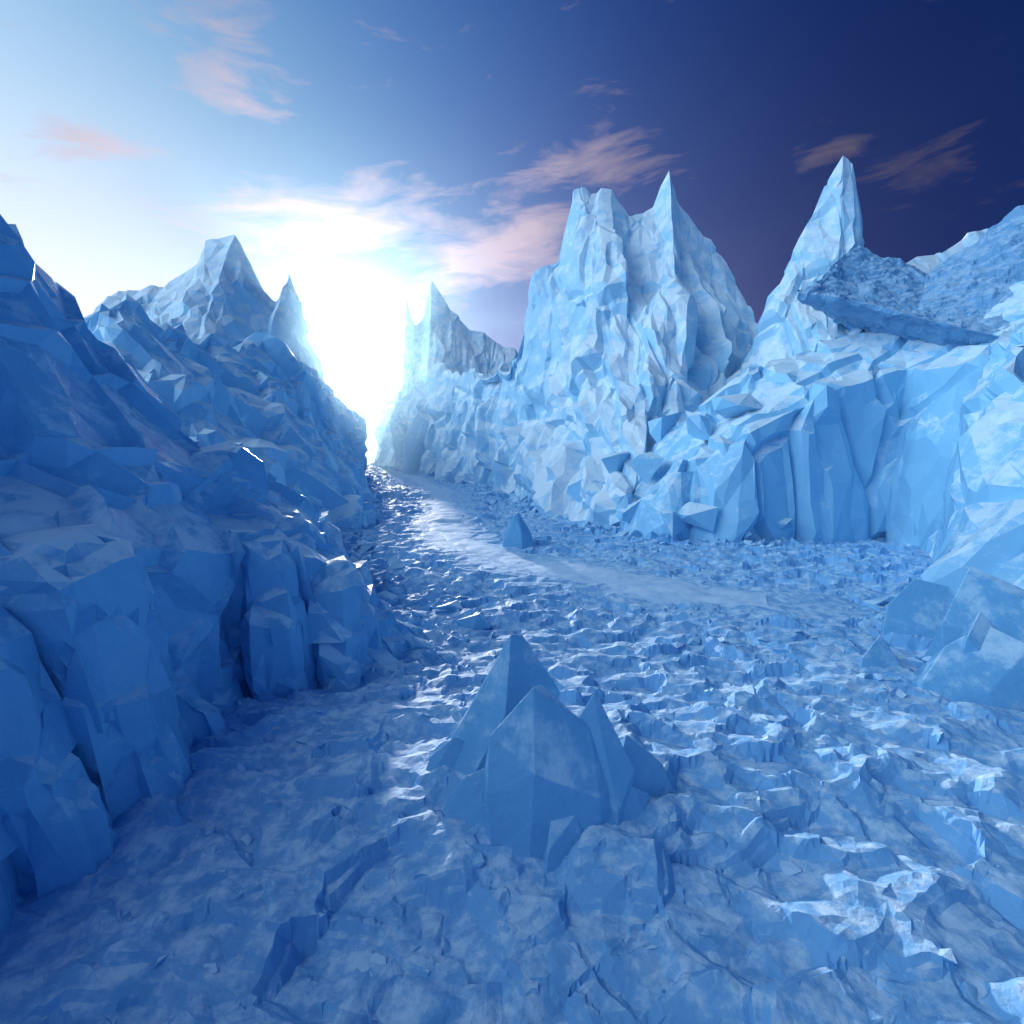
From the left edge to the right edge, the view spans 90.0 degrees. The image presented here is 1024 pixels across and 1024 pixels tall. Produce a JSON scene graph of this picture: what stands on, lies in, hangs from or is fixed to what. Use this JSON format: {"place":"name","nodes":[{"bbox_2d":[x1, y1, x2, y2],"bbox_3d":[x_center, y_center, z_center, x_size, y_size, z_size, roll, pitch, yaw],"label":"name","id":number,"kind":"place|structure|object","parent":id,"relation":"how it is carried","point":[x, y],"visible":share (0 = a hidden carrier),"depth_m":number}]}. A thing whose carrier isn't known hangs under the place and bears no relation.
{"place":"outdoors","nodes":[
{"label":"outdoors","id":0,"kind":"place"},
{"bbox_2d":[0,214,400,703],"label":"ice cliff","id":1,"kind":"structure","parent":0,"point":[90,427],"depth_m":11.42},
{"bbox_2d":[93,235,324,381],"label":"ice peak","id":2,"kind":"structure","parent":0,"point":[219,293],"depth_m":86.32},
{"bbox_2d":[84,294,376,530],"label":"ice cliff","id":3,"kind":"structure","parent":0,"point":[281,411],"depth_m":36.23},
{"bbox_2d":[370,280,517,465],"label":"ice peak","id":4,"kind":"structure","parent":0,"point":[440,331],"depth_m":135.81},
{"bbox_2d":[0,441,1023,1023],"bbox_3d":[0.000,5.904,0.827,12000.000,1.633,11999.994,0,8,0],"label":"snow ground","id":5,"kind":"structure","parent":0,"point":[350,829],"depth_m":7.41},
{"bbox_2d":[0,441,440,941],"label":"ice block wall","id":6,"kind":"structure","parent":5,"relation":"on","point":[107,717],"depth_m":8.20},
{"bbox_2d":[502,512,534,548],"bbox_3d":[0.278,1.077,29.892,1.529,2.147,1.660,-6,10,-35],"label":"ice boulder","id":7,"kind":"object","parent":5,"relation":"on","point":[517,533],"visible":0.84,"depth_m":29.70},
{"bbox_2d":[55,472,1023,1023],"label":"ice rubble","id":8,"kind":"object","parent":5,"relation":"on","point":[477,620],"visible":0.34,"depth_m":15.60},
{"bbox_2d":[426,634,673,873],"bbox_3d":[0.564,3.694,8.421,4.634,2.981,3.341,0,8,0],"label":"ice boulder","id":9,"kind":"object","parent":5,"relation":"on","point":[549,778],"visible":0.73,"depth_m":7.60},
{"bbox_2d":[567,393,792,540],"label":"ice talus","id":10,"kind":"structure","parent":5,"relation":"on","point":[644,466],"depth_m":32.95},
{"bbox_2d":[860,566,1023,711],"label":"ice boulder","id":11,"kind":"object","parent":5,"relation":"on","point":[973,628],"visible":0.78,"depth_m":12.82},
{"bbox_2d":[0,0,1023,440],"label":"sky","id":12,"kind":"structure","parent":0,"point":[368,153]},
{"bbox_2d":[390,172,757,528],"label":"ice peak","id":13,"kind":"structure","parent":0,"point":[634,324],"depth_m":53.88},
{"bbox_2d":[397,471,767,608],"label":"snow path","id":14,"kind":"structure","parent":0,"point":[665,590],"depth_m":22.93},
{"bbox_2d":[611,278,1023,595],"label":"ice cliff","id":15,"kind":"structure","parent":0,"point":[854,434],"depth_m":30.25},
{"bbox_2d":[797,205,1023,347],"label":"ice overhang","id":16,"kind":"object","parent":15,"relation":"on","point":[954,299],"visible":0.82,"depth_m":35.03},
{"bbox_2d":[726,156,987,383],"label":"ice peak","id":17,"kind":"structure","parent":0,"point":[789,325],"depth_m":44.82}
]}

